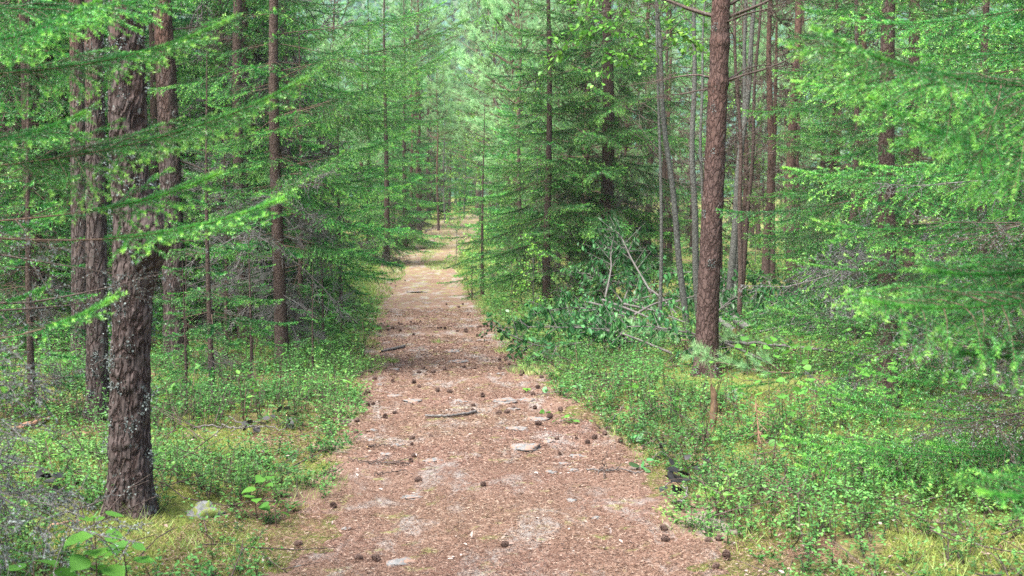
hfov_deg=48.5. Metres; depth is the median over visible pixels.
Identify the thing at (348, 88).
pine tree
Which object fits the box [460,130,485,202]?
spruce tree
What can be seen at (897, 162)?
spruce tree
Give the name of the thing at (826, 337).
aspen sucker
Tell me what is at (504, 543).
pine cone
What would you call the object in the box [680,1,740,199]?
pine tree
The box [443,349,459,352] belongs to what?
stone
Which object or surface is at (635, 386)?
aspen seedling
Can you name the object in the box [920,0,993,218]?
spruce tree
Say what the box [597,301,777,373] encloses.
cut branch
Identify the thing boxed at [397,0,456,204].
spruce tree
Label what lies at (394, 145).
pine tree
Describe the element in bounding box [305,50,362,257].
spruce tree
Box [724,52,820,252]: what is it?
pine tree
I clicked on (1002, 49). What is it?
spruce tree
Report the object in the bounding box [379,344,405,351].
stick
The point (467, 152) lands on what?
birch tree
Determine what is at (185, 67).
spruce tree
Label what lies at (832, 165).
spruce tree
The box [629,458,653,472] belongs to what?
green leaves
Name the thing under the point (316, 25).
spruce tree
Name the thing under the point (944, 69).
pine tree
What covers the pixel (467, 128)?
pine tree
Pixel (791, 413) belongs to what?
aspen sucker
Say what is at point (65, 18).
spruce tree
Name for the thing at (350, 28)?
pine tree
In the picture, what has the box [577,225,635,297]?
cut branch
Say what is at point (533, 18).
pine tree
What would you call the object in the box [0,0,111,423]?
spruce tree
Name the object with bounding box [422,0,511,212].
pine tree
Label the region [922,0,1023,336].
spruce tree
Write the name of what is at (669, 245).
pine tree
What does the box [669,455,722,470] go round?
wilted leaves
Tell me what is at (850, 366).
aspen sucker
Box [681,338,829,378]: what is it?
pine bough
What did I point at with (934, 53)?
pine tree
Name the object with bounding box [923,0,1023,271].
spruce tree
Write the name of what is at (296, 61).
spruce tree
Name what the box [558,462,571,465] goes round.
stone
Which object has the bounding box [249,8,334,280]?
spruce tree
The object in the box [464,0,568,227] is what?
pine tree
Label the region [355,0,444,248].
spruce tree
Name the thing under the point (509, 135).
pine tree
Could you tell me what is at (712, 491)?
herb cover
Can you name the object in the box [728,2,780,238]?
pine tree
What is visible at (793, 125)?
pine tree
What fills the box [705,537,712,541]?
pine cone
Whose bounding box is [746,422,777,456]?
aspen sucker
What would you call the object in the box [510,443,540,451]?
stone
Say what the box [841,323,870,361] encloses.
aspen sucker
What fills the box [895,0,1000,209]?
pine tree
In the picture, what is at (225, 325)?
spruce tree
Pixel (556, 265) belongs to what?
spruce tree
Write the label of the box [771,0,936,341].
spruce tree
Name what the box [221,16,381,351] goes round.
spruce tree
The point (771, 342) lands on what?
aspen sucker
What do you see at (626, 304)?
bare pole
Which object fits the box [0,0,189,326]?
spruce tree
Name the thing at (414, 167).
spruce tree
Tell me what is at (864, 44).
pine tree
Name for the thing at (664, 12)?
pine tree
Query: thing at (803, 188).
spruce tree
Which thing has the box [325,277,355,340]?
spruce sapling
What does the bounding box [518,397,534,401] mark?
stone
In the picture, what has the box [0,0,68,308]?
pine tree
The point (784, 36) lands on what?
pine tree
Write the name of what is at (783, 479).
dead twig
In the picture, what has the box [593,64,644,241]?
birch tree
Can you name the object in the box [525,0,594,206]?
pine tree
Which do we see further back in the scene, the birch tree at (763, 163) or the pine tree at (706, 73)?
the pine tree at (706, 73)
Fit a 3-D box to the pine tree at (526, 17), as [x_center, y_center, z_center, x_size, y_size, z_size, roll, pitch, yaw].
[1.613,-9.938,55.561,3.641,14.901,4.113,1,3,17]
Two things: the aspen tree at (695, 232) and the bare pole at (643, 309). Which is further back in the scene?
the aspen tree at (695, 232)
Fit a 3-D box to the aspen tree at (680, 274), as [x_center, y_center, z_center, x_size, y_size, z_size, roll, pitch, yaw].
[1.933,-2.321,14.695,1.538,6.478,1.398,2,4,35]
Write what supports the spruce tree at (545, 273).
on the ground at (768, 561)
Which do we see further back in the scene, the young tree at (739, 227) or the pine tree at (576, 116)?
the pine tree at (576, 116)
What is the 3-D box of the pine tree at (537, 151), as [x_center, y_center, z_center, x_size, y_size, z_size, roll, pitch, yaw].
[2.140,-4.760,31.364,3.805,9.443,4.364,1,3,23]
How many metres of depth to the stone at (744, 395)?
9.82 m
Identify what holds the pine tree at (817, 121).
on the ground at (768, 561)
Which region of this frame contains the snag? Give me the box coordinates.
[708,382,717,430]
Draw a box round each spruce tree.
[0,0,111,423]
[0,0,148,319]
[0,0,149,292]
[0,0,185,317]
[0,0,188,360]
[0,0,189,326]
[0,0,325,575]
[45,0,232,330]
[51,134,196,352]
[104,0,339,309]
[104,10,212,260]
[104,24,190,271]
[107,19,198,144]
[145,0,212,200]
[145,0,365,335]
[145,1,260,271]
[147,0,346,345]
[148,0,353,338]
[148,0,470,365]
[150,56,297,395]
[151,262,220,414]
[159,107,273,365]
[161,0,336,293]
[217,221,286,377]
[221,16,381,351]
[228,0,353,281]
[229,4,334,242]
[230,7,318,218]
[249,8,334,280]
[251,2,354,313]
[279,0,364,246]
[288,33,341,245]
[288,82,400,330]
[291,274,334,375]
[294,223,352,357]
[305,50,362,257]
[328,0,402,241]
[335,0,448,267]
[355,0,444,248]
[371,39,416,227]
[396,3,463,219]
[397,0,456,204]
[407,91,425,204]
[424,96,474,211]
[435,107,515,298]
[448,76,481,205]
[456,0,630,314]
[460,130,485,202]
[463,21,575,279]
[472,139,510,238]
[476,87,531,253]
[497,0,707,310]
[507,76,592,269]
[589,0,653,222]
[614,0,705,272]
[651,62,699,238]
[652,119,680,235]
[664,6,778,284]
[675,107,700,229]
[716,0,1023,423]
[722,116,751,228]
[743,0,1023,367]
[743,74,783,238]
[747,0,903,323]
[761,7,1023,514]
[761,9,816,226]
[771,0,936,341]
[775,74,826,234]
[777,22,1023,523]
[844,54,924,252]
[855,0,1023,395]
[861,0,1019,293]
[895,0,978,263]
[895,111,906,222]
[896,0,947,259]
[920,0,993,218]
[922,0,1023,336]
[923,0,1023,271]
[931,0,1023,339]
[931,1,1023,271]
[951,0,1023,215]
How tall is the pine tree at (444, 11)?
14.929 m
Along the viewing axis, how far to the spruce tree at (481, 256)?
25.41 m
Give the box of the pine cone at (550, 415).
[546,413,552,418]
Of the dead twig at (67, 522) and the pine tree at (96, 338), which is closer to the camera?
the dead twig at (67, 522)
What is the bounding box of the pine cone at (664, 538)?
[661,535,669,541]
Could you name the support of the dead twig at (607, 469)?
on the path
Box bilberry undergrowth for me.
[0,200,1023,575]
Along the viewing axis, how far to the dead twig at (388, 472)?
7.33 m
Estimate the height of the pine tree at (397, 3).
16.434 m
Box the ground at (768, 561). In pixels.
[0,197,1023,575]
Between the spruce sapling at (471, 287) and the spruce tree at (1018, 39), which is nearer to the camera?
the spruce tree at (1018, 39)
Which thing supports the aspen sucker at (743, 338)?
on the ground at (768, 561)
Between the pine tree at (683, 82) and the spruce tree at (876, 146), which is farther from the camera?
the pine tree at (683, 82)
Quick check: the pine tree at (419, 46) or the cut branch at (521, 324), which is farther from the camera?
the pine tree at (419, 46)
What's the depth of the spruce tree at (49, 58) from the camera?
17.65 m
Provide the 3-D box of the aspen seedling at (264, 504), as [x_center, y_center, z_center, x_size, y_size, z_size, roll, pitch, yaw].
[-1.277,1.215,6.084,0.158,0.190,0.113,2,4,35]
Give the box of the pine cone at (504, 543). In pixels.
[501,540,508,547]
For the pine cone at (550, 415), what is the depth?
9.55 m
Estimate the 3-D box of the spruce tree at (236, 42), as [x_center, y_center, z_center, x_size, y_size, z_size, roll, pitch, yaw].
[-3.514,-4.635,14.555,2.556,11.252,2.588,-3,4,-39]
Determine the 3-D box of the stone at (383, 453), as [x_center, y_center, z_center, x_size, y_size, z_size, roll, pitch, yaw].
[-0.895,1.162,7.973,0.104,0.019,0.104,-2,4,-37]
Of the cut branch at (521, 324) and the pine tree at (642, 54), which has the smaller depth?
the cut branch at (521, 324)
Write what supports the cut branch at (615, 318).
on the ground at (768, 561)
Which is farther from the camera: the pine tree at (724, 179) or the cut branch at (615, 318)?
the pine tree at (724, 179)
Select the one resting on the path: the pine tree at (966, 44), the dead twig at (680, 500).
the dead twig at (680, 500)
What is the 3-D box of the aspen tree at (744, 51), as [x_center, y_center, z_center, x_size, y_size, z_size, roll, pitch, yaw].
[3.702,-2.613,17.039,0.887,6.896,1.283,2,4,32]
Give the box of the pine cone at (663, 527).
[660,524,667,530]
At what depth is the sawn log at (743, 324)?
13.52 m
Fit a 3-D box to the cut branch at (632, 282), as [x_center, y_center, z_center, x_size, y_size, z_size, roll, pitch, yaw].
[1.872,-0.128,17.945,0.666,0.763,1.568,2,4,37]
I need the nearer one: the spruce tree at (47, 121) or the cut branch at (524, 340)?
the cut branch at (524, 340)
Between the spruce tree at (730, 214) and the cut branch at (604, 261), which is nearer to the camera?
the cut branch at (604, 261)
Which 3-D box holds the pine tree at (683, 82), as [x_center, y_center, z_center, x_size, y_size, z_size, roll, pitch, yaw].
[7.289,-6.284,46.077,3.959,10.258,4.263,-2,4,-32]
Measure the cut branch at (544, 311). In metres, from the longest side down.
1.942 x 0.756 x 0.643 m
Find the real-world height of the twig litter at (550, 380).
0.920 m
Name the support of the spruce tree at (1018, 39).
on the ground at (768, 561)
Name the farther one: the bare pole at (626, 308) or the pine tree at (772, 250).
the pine tree at (772, 250)
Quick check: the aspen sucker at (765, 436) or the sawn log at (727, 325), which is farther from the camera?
the sawn log at (727, 325)
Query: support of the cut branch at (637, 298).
on the ground at (768, 561)
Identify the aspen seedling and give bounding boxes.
[7,560,75,575]
[63,511,125,575]
[100,528,155,575]
[242,475,274,519]
[258,500,289,526]
[630,385,667,403]
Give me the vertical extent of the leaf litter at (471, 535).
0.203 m
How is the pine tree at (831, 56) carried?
on the ground at (768, 561)
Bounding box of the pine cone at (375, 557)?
[371,554,380,561]
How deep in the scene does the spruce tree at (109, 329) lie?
13.40 m
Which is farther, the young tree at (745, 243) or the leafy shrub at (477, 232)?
the leafy shrub at (477, 232)
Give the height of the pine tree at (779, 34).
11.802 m
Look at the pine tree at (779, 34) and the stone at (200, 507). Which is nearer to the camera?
the stone at (200, 507)
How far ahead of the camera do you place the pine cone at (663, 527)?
5.92 m
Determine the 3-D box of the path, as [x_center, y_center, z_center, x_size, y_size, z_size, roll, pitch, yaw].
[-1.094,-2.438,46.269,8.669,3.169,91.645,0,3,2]
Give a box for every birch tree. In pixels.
[423,54,474,221]
[441,0,527,231]
[442,102,479,217]
[448,130,471,204]
[450,80,500,221]
[491,58,560,267]
[492,97,542,218]
[508,64,575,234]
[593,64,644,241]
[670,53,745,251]
[742,103,786,252]
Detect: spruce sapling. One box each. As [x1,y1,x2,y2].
[155,246,207,374]
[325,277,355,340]
[460,239,482,300]
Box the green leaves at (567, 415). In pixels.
[552,413,579,422]
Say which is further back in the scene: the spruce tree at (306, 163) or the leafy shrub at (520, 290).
the spruce tree at (306, 163)
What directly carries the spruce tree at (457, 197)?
on the ground at (768, 561)
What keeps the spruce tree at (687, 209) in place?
on the ground at (768, 561)
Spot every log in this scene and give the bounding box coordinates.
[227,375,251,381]
[719,318,736,332]
[731,315,751,332]
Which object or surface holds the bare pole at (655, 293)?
on the ground at (768, 561)
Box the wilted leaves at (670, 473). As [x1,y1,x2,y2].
[659,466,690,493]
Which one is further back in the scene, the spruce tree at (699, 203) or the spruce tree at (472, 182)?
the spruce tree at (472, 182)
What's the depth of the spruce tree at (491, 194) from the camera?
49.87 m
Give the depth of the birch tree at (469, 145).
71.63 m
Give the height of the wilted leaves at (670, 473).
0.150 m
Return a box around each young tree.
[691,0,782,334]
[742,1,789,298]
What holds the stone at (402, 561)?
on the path
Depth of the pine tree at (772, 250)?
29.74 m
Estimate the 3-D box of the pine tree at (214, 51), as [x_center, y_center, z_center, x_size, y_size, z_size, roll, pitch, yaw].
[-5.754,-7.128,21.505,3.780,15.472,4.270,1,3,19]
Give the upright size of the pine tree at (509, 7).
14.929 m
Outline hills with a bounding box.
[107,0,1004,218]
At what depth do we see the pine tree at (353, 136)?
44.40 m
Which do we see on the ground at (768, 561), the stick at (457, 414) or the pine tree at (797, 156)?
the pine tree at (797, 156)
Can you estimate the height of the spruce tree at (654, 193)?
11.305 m
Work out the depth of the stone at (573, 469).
7.50 m
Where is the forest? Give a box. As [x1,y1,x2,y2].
[1,0,1022,196]
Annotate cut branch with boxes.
[478,309,638,364]
[504,295,671,358]
[524,289,596,328]
[528,286,673,335]
[560,254,624,306]
[568,299,687,353]
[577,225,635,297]
[586,266,681,315]
[587,270,691,325]
[590,208,656,292]
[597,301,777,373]
[615,255,669,299]
[640,267,765,315]
[663,247,789,312]
[719,273,761,337]
[720,259,797,309]
[729,281,899,343]
[730,285,829,334]
[777,271,820,327]
[784,280,857,302]
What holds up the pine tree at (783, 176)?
on the ground at (768, 561)
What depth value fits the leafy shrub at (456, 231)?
34.29 m
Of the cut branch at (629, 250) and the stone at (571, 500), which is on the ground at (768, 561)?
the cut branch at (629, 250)
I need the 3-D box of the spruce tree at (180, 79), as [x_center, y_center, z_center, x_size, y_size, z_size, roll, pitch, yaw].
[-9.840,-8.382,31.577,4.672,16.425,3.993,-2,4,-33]
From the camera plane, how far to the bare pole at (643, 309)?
15.03 m
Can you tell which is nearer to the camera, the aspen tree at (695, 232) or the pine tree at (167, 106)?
the pine tree at (167, 106)
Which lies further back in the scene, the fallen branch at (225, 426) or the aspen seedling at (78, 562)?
the fallen branch at (225, 426)
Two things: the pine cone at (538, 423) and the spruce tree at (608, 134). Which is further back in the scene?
the spruce tree at (608, 134)
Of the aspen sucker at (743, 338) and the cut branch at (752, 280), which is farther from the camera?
the cut branch at (752, 280)
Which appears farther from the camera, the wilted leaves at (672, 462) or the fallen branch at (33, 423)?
the fallen branch at (33, 423)
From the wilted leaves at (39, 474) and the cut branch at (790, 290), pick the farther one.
the cut branch at (790, 290)
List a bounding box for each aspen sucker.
[717,365,743,399]
[734,332,762,372]
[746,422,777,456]
[755,369,784,415]
[756,325,785,378]
[767,386,803,441]
[779,331,818,387]
[799,365,836,424]
[814,321,838,367]
[835,352,864,401]
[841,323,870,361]
[856,356,897,416]
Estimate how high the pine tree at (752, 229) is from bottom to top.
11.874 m
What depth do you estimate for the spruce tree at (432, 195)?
69.46 m
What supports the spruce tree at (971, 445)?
on the ground at (768, 561)
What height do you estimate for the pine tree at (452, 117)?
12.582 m
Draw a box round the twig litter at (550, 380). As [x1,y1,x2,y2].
[0,298,1023,575]
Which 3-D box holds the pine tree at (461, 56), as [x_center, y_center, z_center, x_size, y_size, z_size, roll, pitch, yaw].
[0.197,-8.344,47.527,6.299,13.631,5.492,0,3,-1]
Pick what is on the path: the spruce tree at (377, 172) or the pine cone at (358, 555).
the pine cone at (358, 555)
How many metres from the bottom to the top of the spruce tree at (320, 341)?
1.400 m
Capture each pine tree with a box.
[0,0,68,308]
[69,0,85,364]
[80,0,112,423]
[99,0,171,519]
[153,0,244,365]
[182,10,263,233]
[278,0,393,225]
[298,41,368,207]
[312,0,369,205]
[318,14,422,234]
[325,75,400,203]
[354,0,476,224]
[360,0,429,211]
[363,84,423,205]
[377,0,450,233]
[388,0,443,233]
[410,64,461,209]
[420,63,462,229]
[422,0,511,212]
[425,60,471,204]
[429,83,481,209]
[432,0,540,225]
[434,0,501,196]
[434,102,471,201]
[445,0,578,202]
[452,25,563,247]
[458,56,502,192]
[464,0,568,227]
[471,54,515,217]
[480,0,577,176]
[487,2,567,222]
[492,82,546,224]
[500,0,567,184]
[505,0,567,51]
[507,0,636,258]
[513,0,658,216]
[520,0,635,277]
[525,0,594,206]
[535,8,640,204]
[538,4,640,203]
[558,17,696,256]
[591,0,837,377]
[614,0,697,244]
[621,0,661,237]
[623,0,690,264]
[625,0,711,265]
[626,38,661,224]
[638,5,737,253]
[654,77,705,231]
[676,1,765,212]
[680,0,783,249]
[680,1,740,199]
[691,0,786,213]
[697,134,734,202]
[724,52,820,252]
[728,0,833,279]
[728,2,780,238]
[728,3,790,249]
[728,12,779,247]
[729,0,815,287]
[748,1,813,240]
[755,0,897,267]
[761,0,846,293]
[763,119,801,233]
[766,0,847,268]
[801,1,935,217]
[805,4,879,259]
[805,82,847,202]
[807,0,901,261]
[829,0,900,274]
[841,6,879,244]
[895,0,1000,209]
[895,1,1013,213]
[898,1,966,220]
[908,0,977,257]
[955,3,994,89]
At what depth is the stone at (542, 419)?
9.46 m
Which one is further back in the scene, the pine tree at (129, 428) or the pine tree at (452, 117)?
the pine tree at (452, 117)
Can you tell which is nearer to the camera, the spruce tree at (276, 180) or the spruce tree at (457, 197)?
the spruce tree at (276, 180)
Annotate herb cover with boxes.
[0,259,1020,518]
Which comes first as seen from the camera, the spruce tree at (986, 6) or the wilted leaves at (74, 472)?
the wilted leaves at (74, 472)
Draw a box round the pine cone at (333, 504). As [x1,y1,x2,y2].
[330,502,336,508]
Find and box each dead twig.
[48,520,83,528]
[348,454,410,466]
[367,443,393,446]
[374,469,407,475]
[586,461,654,473]
[602,448,609,479]
[673,483,687,503]
[768,464,788,498]
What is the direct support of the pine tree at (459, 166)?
on the ground at (768, 561)
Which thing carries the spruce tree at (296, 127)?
on the ground at (768, 561)
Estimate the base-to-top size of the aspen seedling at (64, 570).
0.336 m
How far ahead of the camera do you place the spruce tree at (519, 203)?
31.19 m
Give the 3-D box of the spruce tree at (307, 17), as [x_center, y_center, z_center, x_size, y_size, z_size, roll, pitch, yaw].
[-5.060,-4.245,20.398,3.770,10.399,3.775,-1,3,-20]
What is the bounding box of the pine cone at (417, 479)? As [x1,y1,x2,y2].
[414,476,421,481]
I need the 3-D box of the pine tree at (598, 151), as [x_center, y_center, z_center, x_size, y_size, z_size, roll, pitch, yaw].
[3.280,-3.952,32.039,3.474,7.518,3.029,3,4,41]
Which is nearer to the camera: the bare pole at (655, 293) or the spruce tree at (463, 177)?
the bare pole at (655, 293)
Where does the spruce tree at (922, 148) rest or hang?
on the ground at (768, 561)
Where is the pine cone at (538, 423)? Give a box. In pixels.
[534,420,541,425]
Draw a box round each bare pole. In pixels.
[586,301,637,318]
[602,299,682,333]
[623,303,685,322]
[634,298,671,315]
[647,287,677,314]
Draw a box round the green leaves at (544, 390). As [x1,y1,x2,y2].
[537,384,581,395]
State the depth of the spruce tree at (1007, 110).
17.39 m
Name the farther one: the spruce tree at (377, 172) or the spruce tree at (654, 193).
the spruce tree at (654, 193)
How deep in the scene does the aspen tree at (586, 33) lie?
14.17 m
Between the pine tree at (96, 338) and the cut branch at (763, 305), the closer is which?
the pine tree at (96, 338)
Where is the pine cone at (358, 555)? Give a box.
[354,553,362,559]
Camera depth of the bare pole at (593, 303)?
15.37 m
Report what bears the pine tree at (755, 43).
on the ground at (768, 561)
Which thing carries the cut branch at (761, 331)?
on the ground at (768, 561)
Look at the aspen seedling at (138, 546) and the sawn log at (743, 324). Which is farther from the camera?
the sawn log at (743, 324)
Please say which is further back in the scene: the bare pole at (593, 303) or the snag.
the bare pole at (593, 303)
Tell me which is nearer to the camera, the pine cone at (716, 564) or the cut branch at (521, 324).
the pine cone at (716, 564)
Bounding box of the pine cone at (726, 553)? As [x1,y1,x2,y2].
[722,549,730,558]
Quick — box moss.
[0,331,1023,575]
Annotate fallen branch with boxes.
[9,409,75,432]
[193,424,256,428]
[228,415,288,431]
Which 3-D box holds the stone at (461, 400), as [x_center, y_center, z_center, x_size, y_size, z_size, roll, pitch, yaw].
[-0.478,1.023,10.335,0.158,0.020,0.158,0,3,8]
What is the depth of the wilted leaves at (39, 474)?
6.15 m
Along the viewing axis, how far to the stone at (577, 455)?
7.97 m
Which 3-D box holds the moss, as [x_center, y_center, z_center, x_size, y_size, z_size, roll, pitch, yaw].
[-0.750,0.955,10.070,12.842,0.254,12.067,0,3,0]
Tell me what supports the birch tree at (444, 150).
on the ground at (768, 561)
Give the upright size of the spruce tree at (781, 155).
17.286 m
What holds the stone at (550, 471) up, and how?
on the path
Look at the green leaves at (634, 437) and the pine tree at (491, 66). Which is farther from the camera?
the pine tree at (491, 66)
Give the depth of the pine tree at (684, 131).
75.47 m
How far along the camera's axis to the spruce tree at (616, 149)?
39.37 m
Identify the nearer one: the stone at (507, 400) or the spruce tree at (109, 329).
the stone at (507, 400)
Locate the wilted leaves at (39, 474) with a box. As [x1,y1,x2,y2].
[34,470,64,496]
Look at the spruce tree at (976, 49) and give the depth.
18.79 m
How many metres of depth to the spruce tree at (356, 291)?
17.44 m
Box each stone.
[184,501,225,518]
[379,452,392,455]
[386,557,415,566]
[387,394,401,396]
[401,493,422,499]
[403,398,421,402]
[422,457,443,462]
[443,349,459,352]
[449,359,468,362]
[452,399,467,402]
[491,397,516,403]
[505,426,527,430]
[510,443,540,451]
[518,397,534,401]
[527,416,549,421]
[543,440,555,443]
[545,470,557,473]
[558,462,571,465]
[566,498,576,501]
[567,468,578,471]
[569,454,585,458]
[724,387,747,399]
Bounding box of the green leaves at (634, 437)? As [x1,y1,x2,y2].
[630,432,644,441]
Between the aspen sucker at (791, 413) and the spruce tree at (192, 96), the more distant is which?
the spruce tree at (192, 96)
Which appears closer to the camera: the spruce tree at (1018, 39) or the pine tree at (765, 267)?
the spruce tree at (1018, 39)
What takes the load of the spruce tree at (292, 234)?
on the ground at (768, 561)
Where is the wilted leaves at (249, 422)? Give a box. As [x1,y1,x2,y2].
[230,414,274,431]
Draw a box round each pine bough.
[617,317,720,342]
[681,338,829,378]
[720,326,821,353]
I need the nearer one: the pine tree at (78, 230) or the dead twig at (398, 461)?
the dead twig at (398, 461)
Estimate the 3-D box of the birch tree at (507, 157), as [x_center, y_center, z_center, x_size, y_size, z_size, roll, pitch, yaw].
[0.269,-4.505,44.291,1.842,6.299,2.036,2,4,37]
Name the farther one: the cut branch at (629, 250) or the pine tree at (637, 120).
the pine tree at (637, 120)
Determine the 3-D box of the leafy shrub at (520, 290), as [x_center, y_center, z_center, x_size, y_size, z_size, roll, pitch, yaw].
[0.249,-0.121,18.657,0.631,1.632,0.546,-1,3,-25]
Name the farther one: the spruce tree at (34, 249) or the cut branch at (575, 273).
the cut branch at (575, 273)
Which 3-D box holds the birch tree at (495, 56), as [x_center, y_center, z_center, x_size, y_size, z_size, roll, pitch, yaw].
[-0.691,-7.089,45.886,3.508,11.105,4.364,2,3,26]
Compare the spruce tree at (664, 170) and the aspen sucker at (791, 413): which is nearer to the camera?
the aspen sucker at (791, 413)
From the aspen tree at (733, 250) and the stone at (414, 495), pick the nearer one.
the stone at (414, 495)
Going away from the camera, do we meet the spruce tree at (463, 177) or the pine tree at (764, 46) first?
the pine tree at (764, 46)
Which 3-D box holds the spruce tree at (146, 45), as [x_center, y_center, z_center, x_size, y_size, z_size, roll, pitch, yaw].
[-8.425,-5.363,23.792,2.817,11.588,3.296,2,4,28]
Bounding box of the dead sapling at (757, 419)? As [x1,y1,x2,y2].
[741,399,780,455]
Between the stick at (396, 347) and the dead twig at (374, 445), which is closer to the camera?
the dead twig at (374, 445)
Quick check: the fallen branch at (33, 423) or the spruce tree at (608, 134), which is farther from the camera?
the spruce tree at (608, 134)
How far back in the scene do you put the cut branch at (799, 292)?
16.25 m
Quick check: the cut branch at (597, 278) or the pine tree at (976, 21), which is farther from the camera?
the pine tree at (976, 21)
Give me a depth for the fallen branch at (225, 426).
8.39 m
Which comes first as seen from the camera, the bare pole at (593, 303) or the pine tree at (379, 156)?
the bare pole at (593, 303)
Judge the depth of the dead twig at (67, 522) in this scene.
5.64 m
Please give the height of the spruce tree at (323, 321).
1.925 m
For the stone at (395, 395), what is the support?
on the path
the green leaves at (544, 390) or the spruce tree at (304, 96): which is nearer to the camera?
the green leaves at (544, 390)
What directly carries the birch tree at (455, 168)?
on the ground at (768, 561)
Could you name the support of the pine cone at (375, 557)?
on the path
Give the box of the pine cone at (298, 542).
[293,540,302,546]
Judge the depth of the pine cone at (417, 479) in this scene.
7.13 m
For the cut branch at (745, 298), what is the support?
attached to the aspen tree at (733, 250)
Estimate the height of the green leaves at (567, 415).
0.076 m
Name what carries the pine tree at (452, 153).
on the ground at (768, 561)
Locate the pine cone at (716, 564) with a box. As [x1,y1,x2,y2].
[712,562,719,568]
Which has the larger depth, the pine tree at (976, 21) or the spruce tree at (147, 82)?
the pine tree at (976, 21)
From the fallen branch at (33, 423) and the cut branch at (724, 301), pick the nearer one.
the fallen branch at (33, 423)
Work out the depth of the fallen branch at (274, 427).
8.67 m
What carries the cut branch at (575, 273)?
on the ground at (768, 561)
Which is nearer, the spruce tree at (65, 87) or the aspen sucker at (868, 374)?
the aspen sucker at (868, 374)
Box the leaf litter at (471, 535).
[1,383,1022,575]
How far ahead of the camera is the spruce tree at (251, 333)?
11.63 m
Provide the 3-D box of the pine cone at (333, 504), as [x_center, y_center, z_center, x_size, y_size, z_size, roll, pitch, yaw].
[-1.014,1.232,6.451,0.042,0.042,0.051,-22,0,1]
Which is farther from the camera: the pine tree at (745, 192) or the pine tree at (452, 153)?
the pine tree at (452, 153)
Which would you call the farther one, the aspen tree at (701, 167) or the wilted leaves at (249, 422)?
the aspen tree at (701, 167)
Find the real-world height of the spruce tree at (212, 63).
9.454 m
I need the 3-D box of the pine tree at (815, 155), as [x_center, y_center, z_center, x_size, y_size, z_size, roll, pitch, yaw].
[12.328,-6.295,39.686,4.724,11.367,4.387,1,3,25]
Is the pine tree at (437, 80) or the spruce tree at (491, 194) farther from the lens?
the pine tree at (437, 80)
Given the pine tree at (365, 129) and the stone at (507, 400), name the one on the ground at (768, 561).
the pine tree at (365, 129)
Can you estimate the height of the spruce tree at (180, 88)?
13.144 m
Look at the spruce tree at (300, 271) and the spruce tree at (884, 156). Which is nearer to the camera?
the spruce tree at (884, 156)
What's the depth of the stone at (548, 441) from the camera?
8.51 m
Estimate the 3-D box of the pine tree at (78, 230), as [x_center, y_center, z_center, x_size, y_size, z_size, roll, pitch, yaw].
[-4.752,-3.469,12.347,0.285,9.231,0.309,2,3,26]
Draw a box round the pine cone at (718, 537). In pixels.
[715,534,722,540]
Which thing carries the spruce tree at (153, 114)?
on the ground at (768, 561)
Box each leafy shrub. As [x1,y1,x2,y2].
[444,206,464,261]
[468,224,488,281]
[492,209,528,293]
[513,231,549,306]
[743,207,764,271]
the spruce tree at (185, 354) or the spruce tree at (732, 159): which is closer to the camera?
the spruce tree at (185, 354)
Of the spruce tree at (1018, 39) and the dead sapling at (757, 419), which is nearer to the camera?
the dead sapling at (757, 419)
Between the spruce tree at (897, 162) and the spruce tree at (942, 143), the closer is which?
the spruce tree at (942, 143)
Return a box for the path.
[257,213,749,575]
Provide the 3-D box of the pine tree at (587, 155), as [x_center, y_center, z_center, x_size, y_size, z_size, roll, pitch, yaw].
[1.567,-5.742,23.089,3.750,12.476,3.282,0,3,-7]
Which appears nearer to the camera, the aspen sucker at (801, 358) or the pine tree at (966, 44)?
the aspen sucker at (801, 358)
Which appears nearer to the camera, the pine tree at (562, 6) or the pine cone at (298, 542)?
the pine cone at (298, 542)
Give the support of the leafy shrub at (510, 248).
on the ground at (768, 561)
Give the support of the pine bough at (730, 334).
on the ground at (768, 561)
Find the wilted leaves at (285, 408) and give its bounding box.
[276,406,298,428]
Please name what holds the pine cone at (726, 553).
on the ground at (768, 561)
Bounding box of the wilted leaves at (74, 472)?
[59,467,100,480]
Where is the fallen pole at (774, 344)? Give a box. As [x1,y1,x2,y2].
[719,339,875,357]
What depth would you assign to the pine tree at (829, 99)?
29.74 m
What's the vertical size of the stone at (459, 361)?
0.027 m
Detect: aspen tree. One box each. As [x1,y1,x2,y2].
[535,0,709,346]
[613,2,738,339]
[643,0,709,322]
[656,1,734,216]
[725,0,767,321]
[733,0,788,324]
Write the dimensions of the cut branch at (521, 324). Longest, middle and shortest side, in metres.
2.130 x 0.968 x 0.896 m
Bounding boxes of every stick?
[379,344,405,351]
[425,409,479,416]
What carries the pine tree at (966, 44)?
on the ground at (768, 561)
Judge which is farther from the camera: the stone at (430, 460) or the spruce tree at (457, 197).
the spruce tree at (457, 197)
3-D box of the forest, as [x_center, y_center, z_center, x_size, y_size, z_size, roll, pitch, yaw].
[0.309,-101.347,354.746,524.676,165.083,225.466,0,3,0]
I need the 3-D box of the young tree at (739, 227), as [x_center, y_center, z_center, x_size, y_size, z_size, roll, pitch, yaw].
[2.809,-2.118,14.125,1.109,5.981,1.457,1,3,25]
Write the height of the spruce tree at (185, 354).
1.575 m

